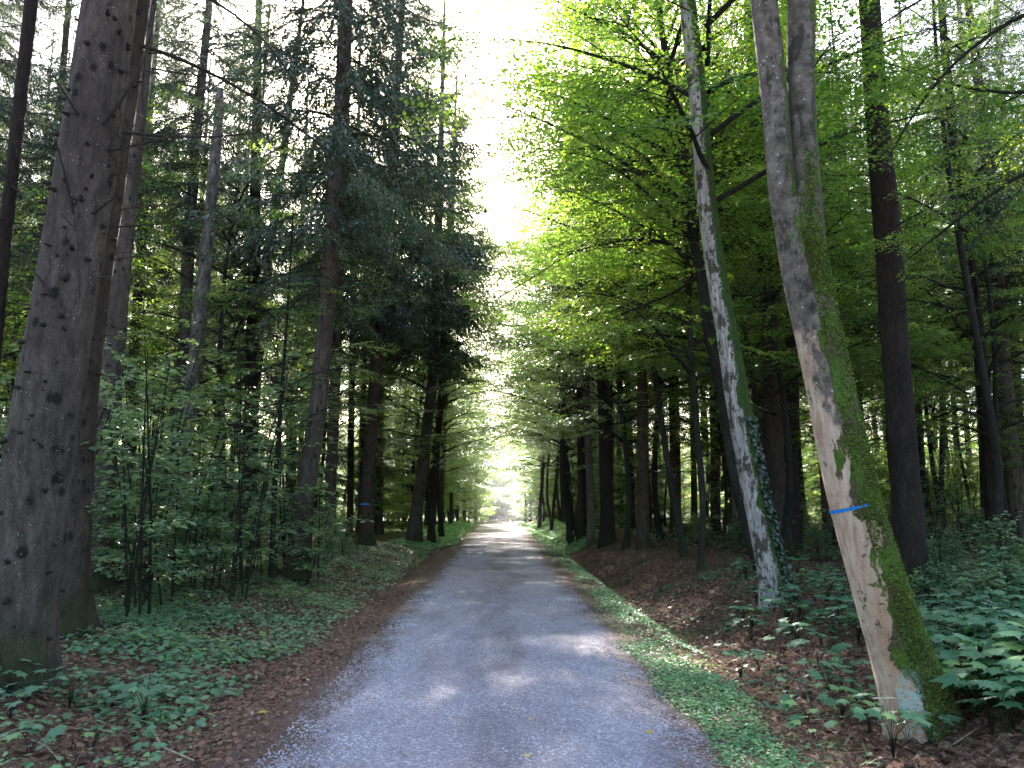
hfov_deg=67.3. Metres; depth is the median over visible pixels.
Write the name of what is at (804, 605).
maple seedling
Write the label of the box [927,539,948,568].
seedling bush
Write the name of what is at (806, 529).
seedling bush
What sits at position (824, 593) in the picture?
maple seedling
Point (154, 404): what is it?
sapling
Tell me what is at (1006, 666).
maple seedling
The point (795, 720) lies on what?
maple seedling
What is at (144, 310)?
beech
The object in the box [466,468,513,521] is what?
edge beech
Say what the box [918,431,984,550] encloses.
sapling
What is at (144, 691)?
maple seedling
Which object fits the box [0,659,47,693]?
maple seedling
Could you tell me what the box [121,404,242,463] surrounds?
edge beech
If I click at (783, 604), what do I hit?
maple seedling
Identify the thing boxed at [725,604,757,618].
maple seedling
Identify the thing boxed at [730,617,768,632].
maple seedling
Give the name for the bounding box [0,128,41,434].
beech
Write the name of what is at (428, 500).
beech
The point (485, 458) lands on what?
tall beech
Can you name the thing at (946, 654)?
maple seedling
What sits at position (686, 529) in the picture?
seedling bush
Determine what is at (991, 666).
maple seedling
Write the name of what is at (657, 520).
beech
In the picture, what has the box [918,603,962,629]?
maple seedling
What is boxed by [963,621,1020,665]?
maple seedling
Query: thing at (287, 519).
bush
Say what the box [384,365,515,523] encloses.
tall beech
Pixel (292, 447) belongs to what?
spruce tree
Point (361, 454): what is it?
spruce tree
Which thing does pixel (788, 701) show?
maple seedling
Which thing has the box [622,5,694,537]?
spruce tree
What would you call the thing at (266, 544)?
sapling
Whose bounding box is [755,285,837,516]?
spruce tree
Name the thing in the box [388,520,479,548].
grass
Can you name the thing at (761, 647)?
fallen stick
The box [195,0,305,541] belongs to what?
spruce tree
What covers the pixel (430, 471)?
beech
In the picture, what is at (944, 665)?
maple seedling
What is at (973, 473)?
edge bush
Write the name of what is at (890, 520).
seedling bush
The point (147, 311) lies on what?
spruce tree
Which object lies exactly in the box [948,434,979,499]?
edge beech
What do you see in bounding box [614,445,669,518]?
edge beech
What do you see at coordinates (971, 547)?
undergrowth
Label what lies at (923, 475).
beech
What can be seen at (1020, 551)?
seedling bush
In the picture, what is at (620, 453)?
spruce tree
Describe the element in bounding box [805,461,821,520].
edge bush
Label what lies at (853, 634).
maple seedling
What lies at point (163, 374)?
sapling
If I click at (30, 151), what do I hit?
spruce tree
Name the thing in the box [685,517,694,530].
seedling bush
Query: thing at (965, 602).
maple seedling
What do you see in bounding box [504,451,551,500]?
tall beech
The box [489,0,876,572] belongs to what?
beech tree
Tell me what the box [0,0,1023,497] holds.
sky
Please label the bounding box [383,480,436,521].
edge bush
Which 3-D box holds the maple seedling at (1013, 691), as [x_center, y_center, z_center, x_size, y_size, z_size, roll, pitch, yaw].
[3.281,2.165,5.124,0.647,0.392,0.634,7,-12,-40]
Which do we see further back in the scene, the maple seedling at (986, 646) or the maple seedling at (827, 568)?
the maple seedling at (827, 568)
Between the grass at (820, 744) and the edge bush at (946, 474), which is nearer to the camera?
the grass at (820, 744)
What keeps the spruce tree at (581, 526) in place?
on the ground at (614, 567)
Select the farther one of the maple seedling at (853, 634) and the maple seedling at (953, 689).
the maple seedling at (853, 634)
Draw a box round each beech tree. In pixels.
[0,102,217,420]
[0,177,140,449]
[0,241,39,434]
[0,294,129,462]
[2,285,213,457]
[11,82,400,557]
[120,256,303,546]
[124,264,325,538]
[131,205,402,584]
[148,346,288,470]
[209,271,359,531]
[244,282,423,527]
[285,361,411,526]
[340,283,513,494]
[342,345,478,526]
[390,0,948,572]
[399,394,483,514]
[409,0,1023,611]
[413,383,493,478]
[450,0,827,557]
[465,272,665,541]
[466,268,666,523]
[467,199,716,472]
[473,209,680,536]
[481,145,759,550]
[486,317,634,530]
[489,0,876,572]
[489,342,618,522]
[491,420,573,521]
[502,368,615,520]
[541,322,724,532]
[554,41,967,554]
[585,42,959,563]
[613,373,721,525]
[625,321,810,541]
[626,276,870,451]
[697,277,879,448]
[700,189,963,548]
[735,64,1023,476]
[750,0,966,743]
[752,381,882,487]
[804,234,1023,537]
[816,0,1023,285]
[816,0,1023,573]
[828,74,1023,520]
[866,302,1023,514]
[908,160,1023,469]
[929,222,1023,440]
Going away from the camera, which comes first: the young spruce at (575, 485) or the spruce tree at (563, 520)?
the young spruce at (575, 485)
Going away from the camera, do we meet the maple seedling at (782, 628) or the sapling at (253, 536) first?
the maple seedling at (782, 628)
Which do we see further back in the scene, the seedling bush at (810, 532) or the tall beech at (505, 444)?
the tall beech at (505, 444)
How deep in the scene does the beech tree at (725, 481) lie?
25.94 m
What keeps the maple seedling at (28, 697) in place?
on the ground at (614, 567)
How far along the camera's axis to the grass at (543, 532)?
39.01 m
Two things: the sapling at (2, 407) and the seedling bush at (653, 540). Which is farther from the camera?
the seedling bush at (653, 540)
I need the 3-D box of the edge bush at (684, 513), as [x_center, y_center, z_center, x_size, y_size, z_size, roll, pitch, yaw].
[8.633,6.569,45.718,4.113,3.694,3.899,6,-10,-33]
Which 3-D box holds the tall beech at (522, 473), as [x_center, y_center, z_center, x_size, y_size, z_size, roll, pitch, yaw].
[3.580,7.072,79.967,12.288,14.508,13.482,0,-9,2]
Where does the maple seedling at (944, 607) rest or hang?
on the ground at (614, 567)
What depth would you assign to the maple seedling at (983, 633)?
6.23 m
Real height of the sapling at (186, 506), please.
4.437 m
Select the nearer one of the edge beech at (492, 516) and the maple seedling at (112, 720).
the maple seedling at (112, 720)
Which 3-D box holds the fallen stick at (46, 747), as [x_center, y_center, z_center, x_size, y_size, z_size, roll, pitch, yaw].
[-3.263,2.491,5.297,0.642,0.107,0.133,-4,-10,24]
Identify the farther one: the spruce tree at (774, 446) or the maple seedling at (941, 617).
the spruce tree at (774, 446)
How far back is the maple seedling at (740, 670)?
7.53 m
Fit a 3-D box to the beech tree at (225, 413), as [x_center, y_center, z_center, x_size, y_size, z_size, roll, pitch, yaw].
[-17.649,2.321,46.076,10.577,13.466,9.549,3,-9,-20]
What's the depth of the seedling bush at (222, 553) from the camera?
17.41 m
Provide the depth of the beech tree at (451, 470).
57.67 m
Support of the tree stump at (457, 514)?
on the ground at (614, 567)
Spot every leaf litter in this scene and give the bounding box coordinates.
[0,577,418,767]
[199,552,801,767]
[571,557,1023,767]
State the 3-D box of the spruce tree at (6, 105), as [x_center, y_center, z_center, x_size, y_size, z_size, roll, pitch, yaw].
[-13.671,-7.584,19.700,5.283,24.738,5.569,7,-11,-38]
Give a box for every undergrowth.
[114,532,354,575]
[615,525,1018,603]
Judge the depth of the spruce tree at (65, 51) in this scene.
22.84 m
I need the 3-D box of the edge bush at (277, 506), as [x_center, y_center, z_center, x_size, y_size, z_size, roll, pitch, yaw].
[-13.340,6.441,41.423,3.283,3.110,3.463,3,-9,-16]
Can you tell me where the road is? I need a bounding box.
[209,520,781,767]
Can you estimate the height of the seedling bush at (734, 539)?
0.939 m
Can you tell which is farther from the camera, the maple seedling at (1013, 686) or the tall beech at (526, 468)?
the tall beech at (526, 468)
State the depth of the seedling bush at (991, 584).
8.91 m
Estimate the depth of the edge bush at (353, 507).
48.92 m
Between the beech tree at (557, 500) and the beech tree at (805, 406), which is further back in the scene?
the beech tree at (557, 500)
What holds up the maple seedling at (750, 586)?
on the ground at (614, 567)
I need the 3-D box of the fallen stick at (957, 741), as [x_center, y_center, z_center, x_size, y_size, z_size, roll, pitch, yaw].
[3.069,2.389,5.209,0.285,0.069,0.012,5,-10,-29]
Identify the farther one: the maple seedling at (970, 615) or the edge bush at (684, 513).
the edge bush at (684, 513)
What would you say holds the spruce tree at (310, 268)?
on the ground at (614, 567)
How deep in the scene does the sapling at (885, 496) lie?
22.10 m
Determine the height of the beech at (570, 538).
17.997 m
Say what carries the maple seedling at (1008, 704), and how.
on the ground at (614, 567)
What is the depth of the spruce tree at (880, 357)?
34.62 m
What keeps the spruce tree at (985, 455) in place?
on the ground at (614, 567)
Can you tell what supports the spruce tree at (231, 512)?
on the ground at (614, 567)
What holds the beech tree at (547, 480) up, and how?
on the ground at (614, 567)
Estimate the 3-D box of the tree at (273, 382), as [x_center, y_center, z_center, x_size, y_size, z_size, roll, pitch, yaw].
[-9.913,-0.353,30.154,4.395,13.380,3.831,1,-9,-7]
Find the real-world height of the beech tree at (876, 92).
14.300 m
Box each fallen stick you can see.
[0,735,60,762]
[152,731,195,760]
[210,693,245,699]
[629,614,676,622]
[722,677,786,690]
[740,638,781,649]
[952,728,976,744]
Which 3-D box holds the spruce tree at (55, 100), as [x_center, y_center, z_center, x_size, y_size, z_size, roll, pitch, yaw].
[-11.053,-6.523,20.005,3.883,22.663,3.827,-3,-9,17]
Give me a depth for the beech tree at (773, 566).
11.25 m
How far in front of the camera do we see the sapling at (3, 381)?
12.45 m
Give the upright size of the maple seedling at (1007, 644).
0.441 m
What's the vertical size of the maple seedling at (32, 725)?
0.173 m
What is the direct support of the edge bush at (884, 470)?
on the ground at (614, 567)
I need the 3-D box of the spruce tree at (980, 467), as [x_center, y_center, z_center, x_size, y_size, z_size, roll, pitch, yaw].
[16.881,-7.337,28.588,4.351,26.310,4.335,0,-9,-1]
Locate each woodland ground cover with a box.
[59,540,442,660]
[602,561,1023,764]
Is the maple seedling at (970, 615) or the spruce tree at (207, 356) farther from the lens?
the spruce tree at (207, 356)
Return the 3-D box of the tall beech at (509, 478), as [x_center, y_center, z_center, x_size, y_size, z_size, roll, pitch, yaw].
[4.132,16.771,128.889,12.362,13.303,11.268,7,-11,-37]
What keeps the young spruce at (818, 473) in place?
on the ground at (614, 567)
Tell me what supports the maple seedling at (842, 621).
on the ground at (614, 567)
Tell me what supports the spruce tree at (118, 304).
on the ground at (614, 567)
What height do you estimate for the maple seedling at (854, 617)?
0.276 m
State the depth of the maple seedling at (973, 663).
5.55 m
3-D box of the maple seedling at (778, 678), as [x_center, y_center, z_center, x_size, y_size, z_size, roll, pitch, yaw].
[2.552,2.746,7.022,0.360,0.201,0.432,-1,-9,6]
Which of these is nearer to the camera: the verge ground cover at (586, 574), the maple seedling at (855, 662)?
the maple seedling at (855, 662)
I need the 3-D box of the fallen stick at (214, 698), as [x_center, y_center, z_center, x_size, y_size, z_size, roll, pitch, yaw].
[-2.526,2.784,6.870,0.307,0.059,0.092,1,-9,-5]
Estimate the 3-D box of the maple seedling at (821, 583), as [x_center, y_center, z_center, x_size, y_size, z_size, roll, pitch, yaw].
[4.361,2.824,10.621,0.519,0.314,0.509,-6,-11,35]
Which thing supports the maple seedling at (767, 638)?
on the ground at (614, 567)
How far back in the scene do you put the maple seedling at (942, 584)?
9.92 m
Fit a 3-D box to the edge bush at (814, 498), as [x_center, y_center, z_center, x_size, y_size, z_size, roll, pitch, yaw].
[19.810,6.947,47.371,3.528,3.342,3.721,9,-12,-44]
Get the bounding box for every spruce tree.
[0,0,53,257]
[0,0,54,421]
[0,0,77,316]
[0,0,80,445]
[0,0,160,334]
[0,0,214,696]
[0,12,53,438]
[1,24,72,392]
[4,25,54,412]
[10,45,72,353]
[12,0,486,639]
[29,0,287,592]
[114,0,214,551]
[122,239,165,422]
[123,132,169,394]
[130,112,179,503]
[136,0,283,559]
[140,77,228,541]
[152,46,227,535]
[163,89,239,562]
[170,0,494,581]
[176,0,309,550]
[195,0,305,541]
[197,154,226,465]
[202,110,245,522]
[204,91,284,537]
[211,0,328,397]
[213,76,249,512]
[263,80,315,527]
[273,0,491,547]
[274,204,315,472]
[280,8,392,545]
[280,107,315,443]
[342,2,398,540]
[342,266,396,536]
[342,282,391,528]
[344,164,416,534]
[346,0,521,541]
[385,383,409,523]
[387,365,435,489]
[408,268,454,524]
[417,218,482,531]
[418,39,492,540]
[419,222,468,522]
[462,344,465,522]
[474,352,490,521]
[516,447,529,522]
[524,462,535,521]
[531,38,605,541]
[534,0,634,547]
[542,4,635,548]
[544,288,576,522]
[550,285,593,527]
[553,215,571,520]
[578,0,683,550]
[594,125,652,528]
[613,177,634,524]
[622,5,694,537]
[648,384,668,522]
[653,41,689,532]
[674,0,747,534]
[675,238,705,526]
[677,0,771,542]
[679,0,862,560]
[685,386,709,520]
[700,386,724,523]
[704,406,729,525]
[707,411,722,518]
[727,0,784,446]
[730,1,865,551]
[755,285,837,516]
[774,17,878,544]
[800,394,818,517]
[816,0,941,593]
[821,0,909,462]
[859,225,927,417]
[862,0,952,526]
[863,251,882,462]
[866,210,889,486]
[868,0,1023,556]
[893,115,953,454]
[908,2,1023,534]
[911,0,1023,549]
[919,265,946,467]
[930,201,974,505]
[945,182,978,507]
[946,44,1023,531]
[955,0,1023,476]
[963,0,1023,279]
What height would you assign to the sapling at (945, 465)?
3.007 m
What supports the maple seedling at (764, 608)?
on the ground at (614, 567)
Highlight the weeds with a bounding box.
[0,579,373,767]
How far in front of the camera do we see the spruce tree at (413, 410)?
50.48 m
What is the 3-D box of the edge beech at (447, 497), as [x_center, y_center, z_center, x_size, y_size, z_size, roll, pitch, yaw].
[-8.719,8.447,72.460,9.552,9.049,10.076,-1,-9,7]
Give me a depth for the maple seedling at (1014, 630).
5.59 m
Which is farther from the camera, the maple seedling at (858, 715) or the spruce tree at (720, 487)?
the spruce tree at (720, 487)
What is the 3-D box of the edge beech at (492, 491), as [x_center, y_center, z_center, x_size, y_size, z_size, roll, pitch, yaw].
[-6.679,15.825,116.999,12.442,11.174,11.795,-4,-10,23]
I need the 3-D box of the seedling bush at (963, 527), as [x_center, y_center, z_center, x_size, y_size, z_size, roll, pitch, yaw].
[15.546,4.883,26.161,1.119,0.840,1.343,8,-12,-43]
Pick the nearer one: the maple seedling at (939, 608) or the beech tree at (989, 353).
the maple seedling at (939, 608)
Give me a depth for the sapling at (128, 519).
15.25 m
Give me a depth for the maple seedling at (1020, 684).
5.08 m
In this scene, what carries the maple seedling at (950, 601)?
on the ground at (614, 567)
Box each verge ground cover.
[536,539,712,658]
[586,600,824,767]
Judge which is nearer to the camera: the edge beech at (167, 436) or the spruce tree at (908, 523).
the spruce tree at (908, 523)
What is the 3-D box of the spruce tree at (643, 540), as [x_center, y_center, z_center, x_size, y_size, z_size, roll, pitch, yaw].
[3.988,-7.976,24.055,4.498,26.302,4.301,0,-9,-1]
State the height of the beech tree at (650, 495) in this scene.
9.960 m
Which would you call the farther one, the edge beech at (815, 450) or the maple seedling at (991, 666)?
the edge beech at (815, 450)
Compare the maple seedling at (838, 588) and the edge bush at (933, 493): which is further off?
the edge bush at (933, 493)
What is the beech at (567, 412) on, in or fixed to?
on the ground at (614, 567)
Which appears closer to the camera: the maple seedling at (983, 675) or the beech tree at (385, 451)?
the maple seedling at (983, 675)
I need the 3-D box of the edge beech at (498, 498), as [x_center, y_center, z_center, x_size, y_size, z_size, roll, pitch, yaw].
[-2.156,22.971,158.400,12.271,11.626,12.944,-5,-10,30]
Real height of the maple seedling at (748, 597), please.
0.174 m
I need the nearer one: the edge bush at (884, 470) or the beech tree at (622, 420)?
the beech tree at (622, 420)
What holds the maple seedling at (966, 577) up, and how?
on the ground at (614, 567)
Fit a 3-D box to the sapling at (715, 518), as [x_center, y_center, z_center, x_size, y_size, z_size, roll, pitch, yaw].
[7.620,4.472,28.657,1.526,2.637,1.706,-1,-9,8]
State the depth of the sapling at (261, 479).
14.78 m
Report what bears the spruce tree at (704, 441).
on the ground at (614, 567)
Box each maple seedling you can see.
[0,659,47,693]
[0,683,42,718]
[0,726,70,757]
[10,680,48,702]
[16,713,74,736]
[33,665,107,708]
[74,720,119,749]
[96,710,132,724]
[112,673,175,722]
[155,683,179,701]
[713,644,767,677]
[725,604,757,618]
[725,613,773,640]
[726,564,753,577]
[730,601,771,626]
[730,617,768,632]
[733,561,755,580]
[735,557,754,573]
[735,594,756,603]
[738,649,777,669]
[740,583,758,601]
[753,589,788,610]
[762,636,805,653]
[764,597,805,622]
[764,599,813,617]
[774,669,808,693]
[775,625,816,636]
[775,693,838,722]
[777,616,817,644]
[779,584,821,615]
[779,608,805,620]
[783,607,820,622]
[783,714,837,738]
[786,554,808,572]
[792,575,814,593]
[793,639,854,666]
[795,568,825,582]
[795,602,839,623]
[796,658,855,692]
[801,579,850,605]
[805,590,826,600]
[807,576,843,595]
[807,612,854,636]
[807,629,838,645]
[810,681,869,715]
[813,591,854,619]
[814,565,845,581]
[815,575,847,597]
[815,608,855,626]
[820,591,852,612]
[824,604,860,644]
[828,655,870,675]
[835,696,894,732]
[837,627,863,646]
[839,684,875,701]
[840,616,863,636]
[850,693,933,760]
[877,718,930,740]
[885,710,964,743]
[913,574,947,598]
[914,594,960,623]
[917,578,959,605]
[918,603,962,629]
[922,610,1023,647]
[924,623,964,634]
[925,622,977,652]
[926,618,975,652]
[927,615,995,650]
[927,631,995,666]
[928,591,1016,614]
[928,632,964,664]
[928,667,1023,734]
[931,582,966,602]
[931,607,958,634]
[932,602,989,626]
[933,602,976,623]
[933,606,1021,647]
[934,625,1016,677]
[935,646,988,675]
[936,654,981,699]
[938,598,971,610]
[939,658,1014,703]
[940,658,1021,708]
[941,665,1012,706]
[942,598,1018,617]
[944,654,1006,697]
[944,656,1000,696]
[945,573,988,596]
[948,570,988,590]
[949,679,978,694]
[953,679,1023,731]
[954,606,1023,638]
[954,626,1016,657]
[954,662,990,700]
[954,677,1017,712]
[955,639,1023,691]
[956,615,1023,634]
[957,652,1000,660]
[959,610,1023,627]
[962,594,1023,618]
[962,615,1022,659]
[962,669,1007,708]
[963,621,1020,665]
[965,674,1023,715]
[966,688,1023,729]
[969,586,1023,608]
[973,647,1023,698]
[974,636,1015,651]
[975,655,999,664]
[980,590,1023,611]
[980,633,1023,663]
[983,635,1023,664]
[987,655,1023,695]
[988,603,1023,616]
[992,625,1023,654]
[994,593,1023,606]
[999,680,1023,703]
[1000,664,1023,672]
[1002,617,1023,639]
[1009,682,1023,692]
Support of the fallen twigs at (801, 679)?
on the ground at (614, 567)
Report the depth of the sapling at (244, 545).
16.95 m
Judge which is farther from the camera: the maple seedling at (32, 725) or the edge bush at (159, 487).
the edge bush at (159, 487)
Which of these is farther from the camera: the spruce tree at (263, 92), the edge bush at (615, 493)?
the edge bush at (615, 493)
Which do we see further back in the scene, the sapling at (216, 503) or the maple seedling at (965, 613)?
the sapling at (216, 503)
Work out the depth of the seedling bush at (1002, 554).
9.74 m
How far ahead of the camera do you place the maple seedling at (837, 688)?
6.12 m
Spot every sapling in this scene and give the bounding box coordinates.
[0,330,153,555]
[0,348,162,570]
[0,367,121,557]
[0,380,8,464]
[80,326,236,622]
[91,352,234,594]
[92,371,213,607]
[96,307,224,584]
[100,378,252,601]
[114,446,166,585]
[115,345,210,537]
[115,432,138,546]
[126,402,214,572]
[136,401,256,588]
[158,443,253,580]
[165,388,301,601]
[165,461,263,593]
[165,472,226,549]
[166,481,236,576]
[181,331,327,584]
[215,410,323,577]
[217,333,373,562]
[223,482,282,568]
[259,473,286,535]
[278,484,351,583]
[628,451,669,528]
[697,470,730,537]
[785,447,819,524]
[793,485,818,542]
[800,491,813,523]
[877,478,891,524]
[882,451,948,538]
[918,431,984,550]
[919,439,974,545]
[929,477,980,543]
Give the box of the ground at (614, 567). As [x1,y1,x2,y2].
[0,505,1023,767]
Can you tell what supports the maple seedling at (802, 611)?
on the ground at (614, 567)
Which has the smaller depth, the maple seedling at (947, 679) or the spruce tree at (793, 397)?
the maple seedling at (947, 679)
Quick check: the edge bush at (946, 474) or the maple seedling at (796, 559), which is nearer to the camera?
the maple seedling at (796, 559)
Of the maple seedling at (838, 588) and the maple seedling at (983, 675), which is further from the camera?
the maple seedling at (838, 588)
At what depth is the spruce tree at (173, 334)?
30.49 m
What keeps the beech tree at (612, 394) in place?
on the ground at (614, 567)
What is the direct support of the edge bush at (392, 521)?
on the ground at (614, 567)
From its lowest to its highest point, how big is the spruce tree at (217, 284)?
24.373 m
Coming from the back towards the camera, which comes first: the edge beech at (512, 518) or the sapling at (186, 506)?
the edge beech at (512, 518)
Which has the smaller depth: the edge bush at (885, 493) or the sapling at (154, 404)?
the sapling at (154, 404)
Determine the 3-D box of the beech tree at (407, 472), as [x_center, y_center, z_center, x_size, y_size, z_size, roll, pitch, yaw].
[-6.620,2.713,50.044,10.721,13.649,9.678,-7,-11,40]
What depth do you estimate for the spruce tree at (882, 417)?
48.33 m
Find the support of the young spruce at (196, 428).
on the ground at (614, 567)
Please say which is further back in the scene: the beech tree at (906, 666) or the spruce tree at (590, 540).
the spruce tree at (590, 540)
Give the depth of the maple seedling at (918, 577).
10.13 m
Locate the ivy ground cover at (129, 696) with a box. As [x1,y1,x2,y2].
[0,599,347,767]
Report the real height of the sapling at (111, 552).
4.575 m
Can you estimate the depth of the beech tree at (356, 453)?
45.23 m
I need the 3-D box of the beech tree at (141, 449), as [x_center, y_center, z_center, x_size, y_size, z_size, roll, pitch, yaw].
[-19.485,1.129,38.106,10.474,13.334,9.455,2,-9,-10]
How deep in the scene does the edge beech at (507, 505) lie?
158.45 m
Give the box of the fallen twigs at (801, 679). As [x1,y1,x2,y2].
[572,558,1023,767]
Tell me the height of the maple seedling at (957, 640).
0.460 m
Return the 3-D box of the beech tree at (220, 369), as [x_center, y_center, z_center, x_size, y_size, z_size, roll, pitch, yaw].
[-7.987,-1.391,21.621,9.230,13.017,10.225,-8,-12,41]
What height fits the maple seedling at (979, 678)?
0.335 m
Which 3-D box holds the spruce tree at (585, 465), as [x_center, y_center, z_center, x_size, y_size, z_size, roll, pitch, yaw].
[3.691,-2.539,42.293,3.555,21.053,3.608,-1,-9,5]
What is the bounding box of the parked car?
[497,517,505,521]
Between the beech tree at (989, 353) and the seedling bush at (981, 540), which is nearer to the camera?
the seedling bush at (981, 540)
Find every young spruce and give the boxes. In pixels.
[137,311,216,503]
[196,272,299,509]
[281,338,362,536]
[339,361,407,517]
[383,367,425,529]
[569,415,599,510]
[616,368,686,528]
[807,423,883,509]
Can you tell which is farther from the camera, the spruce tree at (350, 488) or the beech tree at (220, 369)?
the spruce tree at (350, 488)
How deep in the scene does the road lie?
6.57 m
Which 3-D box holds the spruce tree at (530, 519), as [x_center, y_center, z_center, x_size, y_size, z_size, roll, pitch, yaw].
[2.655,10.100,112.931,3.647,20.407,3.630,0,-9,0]
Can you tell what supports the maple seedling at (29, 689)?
on the ground at (614, 567)
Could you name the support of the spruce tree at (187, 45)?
on the ground at (614, 567)
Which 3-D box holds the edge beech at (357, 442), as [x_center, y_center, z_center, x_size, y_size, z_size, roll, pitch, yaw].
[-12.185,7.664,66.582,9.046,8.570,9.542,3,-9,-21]
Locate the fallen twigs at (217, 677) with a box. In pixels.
[1,577,414,767]
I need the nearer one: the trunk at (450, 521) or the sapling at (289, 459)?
the sapling at (289, 459)
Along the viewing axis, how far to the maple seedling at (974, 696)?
5.55 m
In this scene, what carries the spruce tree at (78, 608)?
on the ground at (614, 567)
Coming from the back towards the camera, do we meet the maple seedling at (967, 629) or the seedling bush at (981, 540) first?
the seedling bush at (981, 540)
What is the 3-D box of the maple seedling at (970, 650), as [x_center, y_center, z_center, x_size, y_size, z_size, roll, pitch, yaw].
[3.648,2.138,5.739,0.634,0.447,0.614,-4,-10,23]
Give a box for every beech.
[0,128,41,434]
[35,181,236,522]
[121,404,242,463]
[210,151,421,515]
[325,434,401,507]
[328,184,539,542]
[337,424,405,511]
[338,141,554,536]
[340,409,465,521]
[366,210,514,525]
[383,434,471,513]
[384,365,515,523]
[391,363,489,474]
[401,352,504,519]
[411,442,496,497]
[423,461,501,521]
[440,162,683,543]
[445,401,503,520]
[445,452,511,522]
[446,477,495,521]
[464,227,595,527]
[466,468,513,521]
[474,195,648,531]
[481,197,617,508]
[482,469,524,521]
[486,480,513,521]
[487,319,572,517]
[488,422,516,520]
[488,441,509,489]
[489,474,523,521]
[495,408,569,517]
[496,398,615,501]
[497,396,576,517]
[497,471,556,521]
[498,448,514,506]
[498,480,533,517]
[503,446,550,508]
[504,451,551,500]
[505,472,560,520]
[519,82,781,540]
[519,440,598,516]
[587,23,866,536]
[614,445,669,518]
[649,442,698,515]
[654,378,709,522]
[661,448,720,518]
[696,197,874,401]
[799,55,1023,539]
[801,402,882,502]
[833,67,1023,525]
[863,201,1023,521]
[923,413,979,484]
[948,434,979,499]
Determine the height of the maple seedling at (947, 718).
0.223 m
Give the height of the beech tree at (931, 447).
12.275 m
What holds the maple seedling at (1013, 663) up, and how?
on the ground at (614, 567)
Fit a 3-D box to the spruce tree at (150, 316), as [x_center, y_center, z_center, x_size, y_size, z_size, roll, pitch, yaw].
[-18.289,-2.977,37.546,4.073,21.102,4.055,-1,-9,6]
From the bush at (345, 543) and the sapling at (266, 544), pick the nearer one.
the sapling at (266, 544)
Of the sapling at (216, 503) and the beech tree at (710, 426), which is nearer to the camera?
the sapling at (216, 503)
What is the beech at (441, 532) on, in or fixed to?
on the ground at (614, 567)
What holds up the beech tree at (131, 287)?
on the ground at (614, 567)
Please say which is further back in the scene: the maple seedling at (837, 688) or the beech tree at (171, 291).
the beech tree at (171, 291)
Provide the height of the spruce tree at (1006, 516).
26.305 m
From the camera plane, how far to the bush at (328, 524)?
23.09 m
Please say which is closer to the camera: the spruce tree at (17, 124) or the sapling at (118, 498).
the sapling at (118, 498)
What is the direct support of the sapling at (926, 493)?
on the ground at (614, 567)
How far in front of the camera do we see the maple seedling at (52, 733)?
5.16 m
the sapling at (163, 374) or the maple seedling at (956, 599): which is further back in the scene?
the sapling at (163, 374)
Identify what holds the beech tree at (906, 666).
on the ground at (614, 567)
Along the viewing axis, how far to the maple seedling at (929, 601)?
8.55 m
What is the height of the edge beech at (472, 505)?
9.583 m
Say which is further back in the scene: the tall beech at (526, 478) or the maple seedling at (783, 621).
the tall beech at (526, 478)
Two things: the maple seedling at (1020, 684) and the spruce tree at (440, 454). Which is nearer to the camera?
the maple seedling at (1020, 684)
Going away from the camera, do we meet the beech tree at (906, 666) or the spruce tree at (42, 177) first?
the beech tree at (906, 666)
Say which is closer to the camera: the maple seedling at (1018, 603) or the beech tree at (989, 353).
the maple seedling at (1018, 603)
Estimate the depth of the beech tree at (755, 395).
20.16 m
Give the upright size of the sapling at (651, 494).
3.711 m
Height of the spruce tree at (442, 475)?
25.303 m
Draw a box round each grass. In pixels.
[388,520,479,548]
[517,517,598,553]
[577,579,901,767]
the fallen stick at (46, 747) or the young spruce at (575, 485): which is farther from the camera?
the young spruce at (575, 485)
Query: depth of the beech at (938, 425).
42.77 m
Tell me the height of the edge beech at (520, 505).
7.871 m
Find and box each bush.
[116,461,219,523]
[204,538,233,567]
[235,481,285,530]
[265,491,316,552]
[276,457,353,522]
[312,503,340,556]
[314,512,349,558]
[315,506,352,552]
[316,480,346,528]
[331,520,355,554]
[336,449,425,532]
[336,492,374,523]
[374,481,410,525]
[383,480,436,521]
[560,467,616,518]
[573,456,623,514]
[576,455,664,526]
[593,457,664,523]
[594,512,599,525]
[615,512,631,528]
[623,463,690,522]
[650,457,709,521]
[650,532,665,545]
[670,518,695,544]
[685,512,708,528]
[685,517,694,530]
[693,524,719,543]
[713,522,744,547]
[720,466,813,513]
[721,515,745,552]
[800,508,817,549]
[800,514,813,545]
[800,515,819,539]
[801,444,821,518]
[802,526,840,561]
[804,457,821,519]
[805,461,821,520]
[805,476,821,517]
[808,521,828,545]
[812,450,890,513]
[813,518,822,528]
[869,439,933,517]
[872,447,953,523]
[879,449,979,521]
[887,504,932,544]
[908,561,962,605]
[926,519,970,554]
[927,470,974,526]
[927,530,969,585]
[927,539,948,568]
[931,451,979,518]
[931,561,1019,616]
[937,500,1023,580]
[945,454,979,500]
[945,520,977,537]
[946,542,1023,600]
[958,511,985,545]
[961,554,1023,616]
[962,503,979,522]
[967,508,1008,541]
[976,549,1013,584]
[1000,511,1023,584]
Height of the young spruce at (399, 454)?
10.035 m
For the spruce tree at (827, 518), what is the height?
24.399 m
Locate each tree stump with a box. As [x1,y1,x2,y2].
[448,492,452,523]
[456,501,458,520]
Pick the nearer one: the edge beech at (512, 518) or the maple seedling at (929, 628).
the maple seedling at (929, 628)
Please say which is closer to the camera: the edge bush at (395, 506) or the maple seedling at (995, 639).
the maple seedling at (995, 639)
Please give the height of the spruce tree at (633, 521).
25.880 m
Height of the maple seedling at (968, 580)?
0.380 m
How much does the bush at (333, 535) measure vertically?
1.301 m

